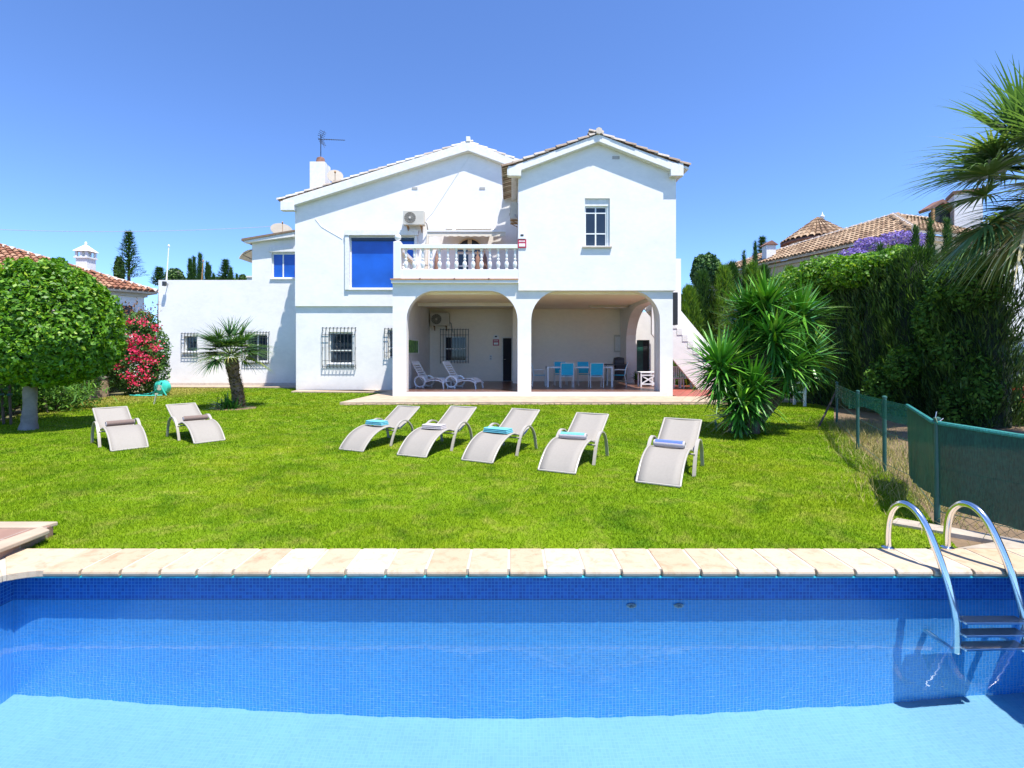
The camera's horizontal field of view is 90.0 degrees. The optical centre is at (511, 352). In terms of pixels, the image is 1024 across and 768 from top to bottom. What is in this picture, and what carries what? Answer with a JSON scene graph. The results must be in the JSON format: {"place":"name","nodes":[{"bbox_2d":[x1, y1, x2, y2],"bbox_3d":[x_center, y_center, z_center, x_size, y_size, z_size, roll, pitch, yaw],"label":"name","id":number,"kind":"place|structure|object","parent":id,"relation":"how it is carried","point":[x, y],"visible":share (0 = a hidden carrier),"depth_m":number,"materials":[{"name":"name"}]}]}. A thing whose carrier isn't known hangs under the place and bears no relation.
{"place":"outdoors","nodes":[
{"label":"outdoors","id":0,"kind":"place"},
{"bbox_2d":[0,242,157,378],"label":"house","id":1,"kind":"structure","parent":0,"point":[123,290],"depth_m":27.23,"materials":[{"name":"paint"}]},
{"bbox_2d":[171,385,392,392],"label":"house path","id":2,"kind":"structure","parent":0,"point":[285,386],"depth_m":22.28,"materials":[{"name":"concrete"}]},
{"bbox_2d":[0,364,676,420],"bbox_3d":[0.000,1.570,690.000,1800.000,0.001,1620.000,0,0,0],"label":"ground","id":3,"kind":"structure","parent":0,"point":[18,411],"depth_m":14.70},
{"bbox_2d":[0,526,52,558],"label":"raised tile bed","id":4,"kind":"object","parent":3,"relation":"on","point":[6,533],"visible":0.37,"depth_m":4.05,"materials":[{"name":"tile"}]},
{"bbox_2d":[0,522,57,552],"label":"tile bed edging","id":5,"kind":"object","parent":4,"relation":"on","point":[39,530],"visible":1,"depth_m":4.05,"materials":[{"name":"stone"}]},
{"bbox_2d":[4,386,58,413],"bbox_3d":[-12.864,0.830,13.035,1.882,1.460,1.952,0,0,41],"label":"dark shrub","id":6,"kind":"object","parent":3,"relation":"on","point":[21,403],"visible":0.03,"depth_m":13.11,"materials":[{"name":"green plant"}]},
{"bbox_2d":[0,383,65,418],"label":"dark shrub","id":7,"kind":"object","parent":3,"relation":"on","point":[16,391],"visible":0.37,"depth_m":11.35,"materials":[{"name":"green plant"}]},
{"bbox_2d":[58,375,104,398],"bbox_3d":[-14.016,0.603,16.534,2.081,1.910,1.941,0,0,0],"label":"dark shrub","id":8,"kind":"object","parent":3,"relation":"on","point":[97,380],"visible":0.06,"depth_m":16.36,"materials":[{"name":"green plant"}]},
{"bbox_2d":[55,376,110,401],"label":"garden wall","id":9,"kind":"structure","parent":3,"relation":"on","point":[99,394],"depth_m":17.93,"materials":[{"name":"stone"}]},
{"bbox_2d":[113,256,125,278],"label":"tree","id":10,"kind":"object","parent":3,"relation":"on","point":[117,275],"visible":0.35,"depth_m":43.76,"materials":[{"name":"green plant"}]},
{"bbox_2d":[110,230,146,280],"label":"araucaria","id":11,"kind":"object","parent":3,"relation":"on","point":[129,254],"visible":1,"depth_m":41.83,"materials":[{"name":"green plant"}]},
{"bbox_2d":[150,266,167,336],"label":"conifer","id":12,"kind":"object","parent":3,"relation":"on","point":[159,274],"visible":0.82,"depth_m":44.77,"materials":[{"name":"green plant"}]},
{"bbox_2d":[164,268,185,279],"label":"tree","id":13,"kind":"object","parent":3,"relation":"on","point":[175,273],"visible":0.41,"depth_m":49.50,"materials":[{"name":"green plant"}]},
{"bbox_2d":[186,257,194,279],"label":"cypress","id":14,"kind":"object","parent":3,"relation":"on","point":[190,270],"visible":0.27,"depth_m":54.87,"materials":[{"name":"green plant"}]},
{"bbox_2d":[195,252,204,279],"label":"cypress","id":15,"kind":"object","parent":3,"relation":"on","point":[199,267],"visible":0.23,"depth_m":51.87,"materials":[{"name":"green plant"}]},
{"bbox_2d":[213,258,234,279],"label":"tree","id":16,"kind":"object","parent":3,"relation":"on","point":[225,267],"visible":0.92,"depth_m":54.76,"materials":[{"name":"green plant"}]},
{"bbox_2d":[158,127,716,395],"bbox_3d":[-3.571,-3.460,23.342,24.942,10.120,13.315,0,0,0],"label":"villa","id":17,"kind":"object","parent":3,"relation":"on","point":[339,291],"visible":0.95,"depth_m":20.41,"materials":[{"name":"white paint"}]},
{"bbox_2d":[0,226,270,231],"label":"overhead cable","id":18,"kind":"object","parent":17,"relation":"attached to","point":[132,231],"visible":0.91,"depth_m":25.99,"materials":[{"name":"grey plastic"}]},
{"bbox_2d":[181,333,197,356],"bbox_3d":[-14.583,-0.362,23.245,0.729,1.111,0.289,0,0,0],"label":"window","id":19,"kind":"structure","parent":17,"relation":"in","point":[191,341],"depth_m":23.11,"materials":[{"name":"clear glass"}]},
{"bbox_2d":[239,249,251,262],"bbox_3d":[-12.116,-4.470,24.240,0.646,0.489,1.920,0,0,0],"label":"side awning","id":20,"kind":"object","parent":17,"relation":"attached to","point":[246,255],"visible":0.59,"depth_m":23.65,"materials":[{"name":"beige fabric"}]},
{"bbox_2d":[242,331,269,363],"bbox_3d":[-11.583,-0.227,23.245,1.219,1.492,0.289,0,0,0],"label":"window","id":21,"kind":"structure","parent":17,"relation":"in","point":[262,339],"depth_m":23.34,"materials":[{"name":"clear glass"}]},
{"bbox_2d":[270,222,291,232],"bbox_3d":[-11.253,-5.787,25.003,0.925,1.223,0.761,0,0,0],"label":"satellite dish","id":22,"kind":"object","parent":17,"relation":"on","point":[278,227],"visible":0.55,"depth_m":25.02,"materials":[{"name":"metal"}]},
{"bbox_2d":[268,247,294,279],"bbox_3d":[-9.822,-4.044,23.220,2.343,1.446,0.220,0,0,0],"label":"window","id":23,"kind":"structure","parent":17,"relation":"in","point":[283,264],"depth_m":23.30,"materials":[{"name":"blue glass"}]},
{"bbox_2d":[327,170,342,180],"bbox_3d":[-7.386,-7.139,21.238,0.635,0.957,0.488,0,0,27],"label":"satellite dish","id":24,"kind":"object","parent":17,"relation":"attached to","point":[333,175],"visible":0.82,"depth_m":21.20,"materials":[{"name":"metal"}]},
{"bbox_2d":[322,327,355,367],"bbox_3d":[-6.904,-0.208,20.522,1.336,1.657,0.296,0,0,0],"label":"window","id":25,"kind":"structure","parent":17,"relation":"in","point":[340,343],"depth_m":20.64,"materials":[{"name":"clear glass"}]},
{"bbox_2d":[345,230,417,289],"bbox_3d":[-5.183,-3.689,20.430,2.915,2.392,0.260,0,0,0],"label":"window","id":26,"kind":"structure","parent":17,"relation":"in","point":[368,260],"depth_m":20.53,"materials":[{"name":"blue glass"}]},
{"bbox_2d":[384,328,392,357],"bbox_3d":[-4.734,-0.400,20.525,0.711,1.209,0.289,0,0,0],"label":"window","id":27,"kind":"structure","parent":17,"relation":"in","point":[390,331],"depth_m":20.62,"materials":[{"name":"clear glass"}]},
{"bbox_2d":[409,338,418,353],"bbox_3d":[-3.724,-0.234,19.250,0.049,0.568,2.200,0,0,0],"label":"wall picture","id":28,"kind":"object","parent":17,"relation":"attached to","point":[413,346],"depth_m":19.34,"materials":[{"name":"green paper"}]},
{"bbox_2d":[403,211,427,231],"bbox_3d":[-3.763,-5.127,20.183,0.981,0.867,0.436,0,0,0],"label":"air conditioner","id":29,"kind":"object","parent":17,"relation":"attached to","point":[413,218],"visible":0.99,"depth_m":20.00,"materials":[{"name":"grey plastic"}]},
{"bbox_2d":[411,361,451,388],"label":"resin lounger","id":30,"kind":"object","parent":17,"relation":"on","point":[424,378],"visible":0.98,"depth_m":19.02,"materials":[{"name":"plastic"}]},
{"bbox_2d":[430,313,453,332],"bbox_3d":[-3.172,-1.359,23.183,1.011,0.887,0.436,0,0,0],"label":"air conditioner","id":31,"kind":"object","parent":17,"relation":"attached to","point":[439,319],"visible":1,"depth_m":23.00,"materials":[{"name":"grey plastic"}]},
{"bbox_2d":[440,329,468,362],"bbox_3d":[-2.615,-0.311,23.401,1.302,1.596,0.299,0,0,0],"label":"window grille","id":32,"kind":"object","parent":17,"relation":"in","point":[454,346],"depth_m":23.52,"materials":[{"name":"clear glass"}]},
{"bbox_2d":[442,361,483,388],"bbox_3d":[-1.824,0.815,18.937,1.437,0.990,0.676,0,0,22],"label":"resin lounger","id":33,"kind":"object","parent":17,"relation":"on","point":[454,378],"visible":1,"depth_m":18.91,"materials":[{"name":"plastic"}]},
{"bbox_2d":[427,224,505,236],"bbox_3d":[-1.728,-4.744,19.880,2.971,0.694,1.040,0,0,0],"label":"retractable awning","id":34,"kind":"object","parent":17,"relation":"attached to","point":[470,230],"visible":1,"depth_m":19.39,"materials":[{"name":"fabric"}]},
{"bbox_2d":[457,238,483,268],"bbox_3d":[-1.682,-3.534,20.472,1.107,2.069,0.215,0,0,0],"label":"balcony door","id":35,"kind":"structure","parent":17,"relation":"in","point":[460,257],"depth_m":20.52,"materials":[{"name":"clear glass"}]},
{"bbox_2d":[502,337,512,380],"bbox_3d":[-0.219,0.284,23.454,0.512,2.031,0.092,0,0,0],"label":"door","id":36,"kind":"structure","parent":17,"relation":"in","point":[507,342],"depth_m":23.45,"materials":[{"name":"wood"}]},
{"bbox_2d":[509,202,517,227],"bbox_3d":[0.123,-4.990,18.819,0.436,0.907,0.941,0,0,0],"label":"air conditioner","id":37,"kind":"object","parent":17,"relation":"attached to","point":[513,214],"visible":0.94,"depth_m":18.51,"materials":[{"name":"plastic"}]},
{"bbox_2d":[559,363,573,387],"bbox_3d":[2.060,0.836,19.271,0.525,0.932,0.606,0,0,0],"label":"dining chair","id":38,"kind":"object","parent":17,"relation":"on","point":[567,370],"visible":1,"depth_m":19.07,"materials":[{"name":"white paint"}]},
{"bbox_2d":[545,366,612,386],"bbox_3d":[2.577,0.915,19.900,2.486,0.770,1.000,0,0,0],"label":"dining table","id":39,"kind":"object","parent":17,"relation":"on","point":[547,375],"visible":0.9,"depth_m":19.40,"materials":[{"name":"white paint"}]},
{"bbox_2d":[577,362,589,384],"bbox_3d":[2.906,0.836,20.729,0.525,0.932,0.606,0,0,0],"label":"dining chair","id":40,"kind":"object","parent":17,"relation":"on","point":[582,370],"visible":0.66,"depth_m":20.91,"materials":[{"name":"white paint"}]},
{"bbox_2d":[588,363,603,387],"bbox_3d":[3.164,0.836,19.271,0.525,0.932,0.606,0,0,0],"label":"dining chair","id":41,"kind":"object","parent":17,"relation":"on","point":[596,370],"visible":1,"depth_m":19.07,"materials":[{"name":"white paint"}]},
{"bbox_2d":[582,199,611,247],"bbox_3d":[2.820,-4.303,17.060,0.980,1.647,0.280,0,0,0],"label":"window","id":42,"kind":"structure","parent":17,"relation":"in","point":[596,210],"depth_m":17.14,"materials":[{"name":"white glass"}]},
{"bbox_2d":[604,357,626,383],"bbox_3d":[4.347,0.738,21.550,0.936,1.124,0.500,0,0,0],"label":"barbecue trolley","id":43,"kind":"object","parent":17,"relation":"on","point":[618,362],"visible":0.93,"depth_m":21.35,"materials":[{"name":"metal"}]},
{"bbox_2d":[637,340,648,383],"bbox_3d":[5.791,0.437,22.715,0.565,2.005,0.050,0,0,0],"label":"side door","id":44,"kind":"structure","parent":17,"relation":"in","point":[642,345],"depth_m":22.69,"materials":[{"name":"glass"}]},
{"bbox_2d":[637,371,653,386],"bbox_3d":[5.229,1.015,19.850,0.628,0.570,0.500,0,0,0],"label":"lattice bench","id":45,"kind":"object","parent":17,"relation":"on","point":[641,376],"visible":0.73,"depth_m":19.62,"materials":[{"name":"white paint"}]},
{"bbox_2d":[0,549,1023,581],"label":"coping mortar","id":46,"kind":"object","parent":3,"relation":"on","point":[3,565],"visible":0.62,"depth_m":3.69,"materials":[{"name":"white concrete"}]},
{"bbox_2d":[343,403,725,405],"bbox_3d":[0.741,1.589,15.051,11.286,0.222,0.192,0,0,-1],"label":"apron stone edge","id":47,"kind":"object","parent":3,"relation":"on","point":[530,404],"visible":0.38,"depth_m":15.03,"materials":[{"name":"stone"}]},
{"bbox_2d":[673,283,706,385],"bbox_3d":[8.086,-0.768,23.207,2.239,4.950,2.160,0,0,0],"label":"screen cypress","id":48,"kind":"object","parent":3,"relation":"on","point":[690,305],"visible":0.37,"depth_m":22.84,"materials":[{"name":"green plant"}]},
{"bbox_2d":[693,267,715,342],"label":"screen cypress","id":49,"kind":"object","parent":3,"relation":"on","point":[701,283],"visible":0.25,"depth_m":23.25,"materials":[{"name":"green plant"}]},
{"bbox_2d":[689,251,720,296],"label":"tree","id":50,"kind":"object","parent":3,"relation":"on","point":[709,261],"visible":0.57,"depth_m":26.52,"materials":[{"name":"green plant"}]},
{"bbox_2d":[705,262,738,354],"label":"screen cypress","id":51,"kind":"object","parent":3,"relation":"on","point":[721,284],"visible":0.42,"depth_m":22.73,"materials":[{"name":"green plant"}]},
{"bbox_2d":[724,260,745,298],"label":"screen cypress","id":52,"kind":"object","parent":3,"relation":"on","point":[733,266],"visible":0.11,"depth_m":23.53,"materials":[{"name":"green plant"}]},
{"bbox_2d":[740,258,761,292],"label":"screen cypress","id":53,"kind":"object","parent":3,"relation":"on","point":[753,267],"visible":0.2,"depth_m":23.18,"materials":[{"name":"green plant"}]},
{"bbox_2d":[771,286,802,398],"bbox_3d":[9.355,-0.377,16.606,2.096,3.953,2.135,0,0,0],"label":"hedge conifer","id":54,"kind":"object","parent":3,"relation":"on","point":[791,395],"visible":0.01,"depth_m":16.17,"materials":[{"name":"green plant"}]},
{"bbox_2d":[767,244,926,308],"bbox_3d":[9.380,-0.711,15.053,2.471,4.526,5.239,0,0,-13],"label":"top creeper","id":55,"kind":"object","parent":54,"relation":"attached to","point":[831,269],"visible":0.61,"depth_m":13.84,"materials":[{"name":"green plant"}]},
{"bbox_2d":[796,280,836,404],"bbox_3d":[9.457,-0.441,15.475,2.111,4.082,2.125,0,0,0],"label":"hedge conifer","id":56,"kind":"object","parent":3,"relation":"on","point":[812,399],"visible":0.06,"depth_m":15.09,"materials":[{"name":"green plant"}]},
{"bbox_2d":[830,230,926,256],"bbox_3d":[13.662,-1.514,19.933,4.418,6.240,2.248,0,0,0],"label":"jacaranda","id":57,"kind":"object","parent":3,"relation":"on","point":[868,243],"visible":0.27,"depth_m":19.23,"materials":[{"name":"purple plant"}]},
{"bbox_2d":[909,222,921,245],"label":"slim cypress","id":58,"kind":"object","parent":3,"relation":"on","point":[915,232],"visible":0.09,"depth_m":17.45,"materials":[{"name":"green plant"}]},
{"bbox_2d":[818,382,1023,538],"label":"garden fence","id":59,"kind":"object","parent":3,"relation":"on","point":[950,464],"visible":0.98,"depth_m":4.45,"materials":[{"name":"green fabric"}]},
{"bbox_2d":[923,217,938,255],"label":"slim cypress","id":60,"kind":"object","parent":3,"relation":"on","point":[929,239],"visible":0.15,"depth_m":16.95,"materials":[{"name":"green plant"}]},
{"bbox_2d":[937,215,953,258],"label":"slim cypress","id":61,"kind":"object","parent":3,"relation":"on","point":[947,226],"visible":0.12,"depth_m":16.46,"materials":[{"name":"green plant"}]},
{"bbox_2d":[920,256,1023,428],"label":"hedge conifer","id":62,"kind":"object","parent":3,"relation":"on","point":[994,338],"visible":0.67,"depth_m":10.48,"materials":[{"name":"green plant"}]},
{"bbox_2d":[991,265,1023,380],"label":"white annex","id":63,"kind":"object","parent":3,"relation":"on","point":[1020,276],"depth_m":17.00,"materials":[{"name":"paint"}]},
{"bbox_2d":[0,388,955,548],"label":"lawn","id":64,"kind":"structure","parent":0,"point":[452,497],"depth_m":5.57,"materials":[{"name":"green plant"}]},
{"bbox_2d":[7,384,12,424],"bbox_3d":[-10.692,0.990,10.898,0.109,1.182,0.061,0,0,0],"label":"plant stake","id":65,"kind":"object","parent":64,"relation":"on","point":[9,394],"visible":0.65,"depth_m":10.88,"materials":[{"name":"wood"}]},
{"bbox_2d":[19,382,97,411],"bbox_3d":[-11.951,1.085,13.367,2.375,0.935,1.490,0,0,0],"label":"leafy plant","id":66,"kind":"object","parent":64,"relation":"on","point":[55,406],"visible":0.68,"depth_m":13.34,"materials":[{"name":"green plant"}]},
{"bbox_2d":[0,256,129,430],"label":"clipped tree","id":67,"kind":"object","parent":64,"relation":"on","point":[54,330],"visible":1,"depth_m":9.80,"materials":[{"name":"green plant"}]},
{"bbox_2d":[48,380,117,408],"bbox_3d":[-12.068,1.080,14.125,2.174,0.948,1.441,0,0,0],"label":"leafy plant","id":68,"kind":"object","parent":64,"relation":"on","point":[88,389],"visible":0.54,"depth_m":14.19,"materials":[{"name":"green plant"}]},
{"bbox_2d":[90,406,148,451],"bbox_3d":[-6.562,1.248,8.561,1.487,0.582,0.605,0,0,42],"label":"sun lounger","id":69,"kind":"object","parent":64,"relation":"on","point":[126,437],"visible":0.97,"depth_m":8.35,"materials":[{"name":"beige fabric"}]},
{"bbox_2d":[105,419,134,426],"bbox_3d":[-6.530,1.166,8.532,0.107,0.090,0.389,0,0,39],"label":"towel","id":70,"kind":"object","parent":69,"relation":"on","point":[120,422],"visible":1,"depth_m":8.49,"materials":[{"name":"fabric"}]},
{"bbox_2d":[101,297,173,394],"bbox_3d":[-13.752,-0.222,18.491,3.188,3.568,1.801,0,0,0],"label":"bougainvillea","id":71,"kind":"object","parent":64,"relation":"on","point":[152,363],"visible":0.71,"depth_m":18.37,"materials":[{"name":"pink plant"}]},
{"bbox_2d":[130,380,170,395],"bbox_3d":[-12.854,1.259,18.158,1.272,0.538,0.585,0,0,-27],"label":"hose reel","id":72,"kind":"object","parent":64,"relation":"on","point":[162,387],"visible":0.94,"depth_m":18.27,"materials":[{"name":"teal plastic"}]},
{"bbox_2d":[166,403,225,443],"bbox_3d":[-5.706,1.248,9.206,1.487,0.582,0.605,0,0,41],"label":"sun lounger","id":73,"kind":"object","parent":64,"relation":"on","point":[205,431],"visible":0.95,"depth_m":9.01,"materials":[{"name":"beige fabric"}]},
{"bbox_2d":[182,414,207,420],"bbox_3d":[-5.673,1.166,9.177,0.107,0.090,0.389,0,0,43],"label":"towel","id":74,"kind":"object","parent":73,"relation":"on","point":[194,417],"visible":1,"depth_m":9.14,"materials":[{"name":"fabric"}]},
{"bbox_2d":[185,317,278,407],"bbox_3d":[-7.830,0.256,14.216,2.506,2.672,2.566,0,0,0],"label":"palm","id":75,"kind":"object","parent":64,"relation":"on","point":[232,368],"visible":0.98,"depth_m":14.04,"materials":[{"name":"green plant"}]},
{"bbox_2d":[213,406,254,410],"bbox_3d":[-7.608,1.517,14.080,1.100,0.020,1.083,0,0,0],"label":"palm soil patch","id":76,"kind":"object","parent":64,"relation":"on","point":[246,407],"visible":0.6,"depth_m":13.88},
{"bbox_2d":[205,391,252,410],"bbox_3d":[-7.717,1.263,13.889,1.369,0.633,1.164,0,0,-14],"label":"palm offshoot","id":77,"kind":"object","parent":76,"relation":"on","point":[227,404],"visible":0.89,"depth_m":13.84,"materials":[{"name":"green plant"}]},
{"bbox_2d":[339,405,419,451],"bbox_3d":[-2.184,1.248,8.610,0.605,0.582,1.487,0,0,26],"label":"sun lounger","id":78,"kind":"object","parent":64,"relation":"on","point":[359,438],"visible":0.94,"depth_m":8.40,"materials":[{"name":"beige fabric"}]},
{"bbox_2d":[365,419,388,425],"bbox_3d":[-2.240,1.156,8.494,0.361,0.069,0.185,0,0,28],"label":"towel","id":79,"kind":"object","parent":78,"relation":"on","point":[377,422],"visible":1,"depth_m":8.43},
{"bbox_2d":[397,406,476,457],"bbox_3d":[-1.159,1.234,8.212,0.636,0.612,1.566,0,0,24],"label":"sun lounger","id":80,"kind":"object","parent":64,"relation":"on","point":[418,442],"visible":0.85,"depth_m":7.97,"materials":[{"name":"beige fabric"}]},
{"bbox_2d":[421,423,446,429],"bbox_3d":[-1.227,1.156,8.060,0.361,0.069,0.185,0,0,21],"label":"towel","id":81,"kind":"object","parent":80,"relation":"on","point":[433,426],"visible":1,"depth_m":8.00,"materials":[{"name":"fabric"}]},
{"bbox_2d":[461,408,539,463],"bbox_3d":[-0.131,1.234,7.822,0.636,0.612,1.566,0,0,28],"label":"sun lounger","id":82,"kind":"object","parent":64,"relation":"on","point":[482,447],"visible":0.85,"depth_m":7.56,"materials":[{"name":"beige fabric"}]},
{"bbox_2d":[483,426,512,433],"bbox_3d":[-0.209,1.156,7.674,0.430,0.069,0.185,0,0,31],"label":"towel","id":83,"kind":"object","parent":82,"relation":"on","point":[493,429],"visible":1,"depth_m":7.60,"materials":[{"name":"fabric"}]},
{"bbox_2d":[537,412,608,474],"bbox_3d":[0.903,1.234,7.212,0.636,0.612,1.566,0,0,26],"label":"sun lounger","id":84,"kind":"object","parent":64,"relation":"on","point":[561,455],"visible":0.88,"depth_m":6.92,"materials":[{"name":"beige fabric"}]},
{"bbox_2d":[559,432,586,439],"bbox_3d":[0.845,1.148,7.092,0.389,0.092,0.107,0,0,23],"label":"towel","id":85,"kind":"object","parent":84,"relation":"on","point":[573,435],"visible":1,"depth_m":7.05,"materials":[{"name":"blue fabric"}]},
{"bbox_2d":[635,417,703,487],"bbox_3d":[2.049,1.234,6.576,0.636,0.612,1.566,0,0,29],"label":"sun lounger","id":86,"kind":"object","parent":64,"relation":"on","point":[663,466],"visible":0.93,"depth_m":6.28,"materials":[{"name":"beige fabric"}]},
{"bbox_2d":[653,439,685,448],"bbox_3d":[1.985,1.148,6.459,0.389,0.092,0.107,0,0,31],"label":"towel","id":87,"kind":"object","parent":86,"relation":"on","point":[669,443],"visible":1,"depth_m":6.42,"materials":[{"name":"blue fabric"}]},
{"bbox_2d":[672,261,847,438],"bbox_3d":[4.782,-0.048,9.741,3.733,3.424,2.364,0,0,0],"label":"yucca","id":88,"kind":"object","parent":64,"relation":"on","point":[751,391],"visible":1,"depth_m":9.35,"materials":[{"name":"green plant"}]},
{"bbox_2d":[0,598,1023,767],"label":"pool water","id":89,"kind":"structure","parent":0,"point":[509,683],"depth_m":2.75,"materials":[{"name":"liquid"}]},
{"bbox_2d":[0,0,1023,334],"label":"sky","id":90,"kind":"structure","parent":0,"point":[157,118],"materials":[{"name":"blue"}]},
{"bbox_2d":[340,391,802,404],"bbox_3d":[2.975,1.573,17.750,16.049,0.255,5.499,0,0,0],"label":"porch apron","id":91,"kind":"object","parent":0,"point":[388,397],"visible":0.4,"depth_m":15.84,"materials":[{"name":"stone"}]},
{"bbox_2d":[650,386,711,395],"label":"red terrace","id":92,"kind":"structure","parent":0,"point":[677,391],"depth_m":19.12,"materials":[{"name":"tile"}]},
{"bbox_2d":[711,188,1023,299],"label":"house","id":93,"kind":"structure","parent":0,"point":[818,236],"depth_m":28.71,"materials":[{"name":"beige paint"}]},
{"bbox_2d":[819,404,1023,547],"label":"rough ground","id":94,"kind":"structure","parent":0,"point":[958,543],"depth_m":8.18,"materials":[{"name":"soil"}]},
{"bbox_2d":[814,270,867,408],"bbox_3d":[9.621,-0.429,14.371,2.165,4.057,2.131,0,0,0],"label":"hedge conifer","id":95,"kind":"object","parent":94,"relation":"on","point":[843,295],"visible":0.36,"depth_m":14.18,"materials":[{"name":"green plant"}]},
{"bbox_2d":[839,258,901,411],"bbox_3d":[9.760,-0.478,13.349,2.125,4.156,2.118,0,0,0],"label":"hedge conifer","id":96,"kind":"object","parent":94,"relation":"on","point":[870,333],"visible":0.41,"depth_m":13.24,"materials":[{"name":"green plant"}]},
{"bbox_2d":[869,242,941,414],"bbox_3d":[9.904,-0.547,12.485,2.161,4.294,2.113,0,0,0],"label":"hedge conifer","id":97,"kind":"object","parent":94,"relation":"on","point":[902,330],"visible":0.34,"depth_m":12.29,"materials":[{"name":"green plant"}]},
{"bbox_2d":[793,415,1017,545],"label":"dry weeds","id":98,"kind":"object","parent":94,"relation":"on","point":[893,479],"visible":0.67,"depth_m":6.84,"materials":[{"name":"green plant"}]},
{"bbox_2d":[860,258,1006,425],"bbox_3d":[9.394,-0.260,11.550,1.206,3.655,2.952,0,0,-11],"label":"wall creeper","id":99,"kind":"object","parent":94,"relation":"on","point":[896,374],"depth_m":10.93,"materials":[{"name":"green plant"}]},
{"bbox_2d":[884,52,1023,304],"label":"fan palm","id":100,"kind":"object","parent":94,"relation":"on","point":[989,160],"visible":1,"depth_m":8.87,"materials":[{"name":"green plant"}]},
{"bbox_2d":[903,247,1014,421],"bbox_3d":[10.129,-0.427,11.565,2.150,4.054,2.092,0,0,0],"label":"hedge conifer","id":101,"kind":"object","parent":94,"relation":"on","point":[930,383],"visible":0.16,"depth_m":11.63,"materials":[{"name":"green plant"}]},
{"bbox_2d":[892,518,1023,548],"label":"concrete strip","id":102,"kind":"object","parent":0,"point":[987,540],"visible":0.23,"depth_m":4.23,"materials":[{"name":"concrete"}]},
{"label":"pool floor","id":103,"kind":"structure","parent":0,"visible":0},
{"bbox_2d":[0,580,13,604],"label":"pool side wall","id":104,"kind":"structure","parent":103,"relation":"on","point":[6,591],"depth_m":3.65,"materials":[{"name":"tile"}]},
{"bbox_2d":[14,578,1023,597],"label":"pool wall","id":105,"kind":"structure","parent":103,"relation":"on","point":[500,587],"depth_m":3.70,"materials":[{"name":"tile"}]},
{"bbox_2d":[0,549,1023,582],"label":"pool coping","id":106,"kind":"object","parent":105,"relation":"on","point":[25,563],"visible":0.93,"depth_m":3.66,"materials":[{"name":"stone"}]},
{"bbox_2d":[32,575,1023,577],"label":"pool edge trim","id":107,"kind":"structure","parent":106,"relation":"attached to","point":[507,576],"depth_m":3.55,"materials":[{"name":"teal tile"}]},
{"bbox_2d":[881,500,1023,618],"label":"pool ladder","id":108,"kind":"object","parent":106,"relation":"on","point":[953,508],"visible":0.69,"depth_m":3.59,"materials":[{"name":"metal"}]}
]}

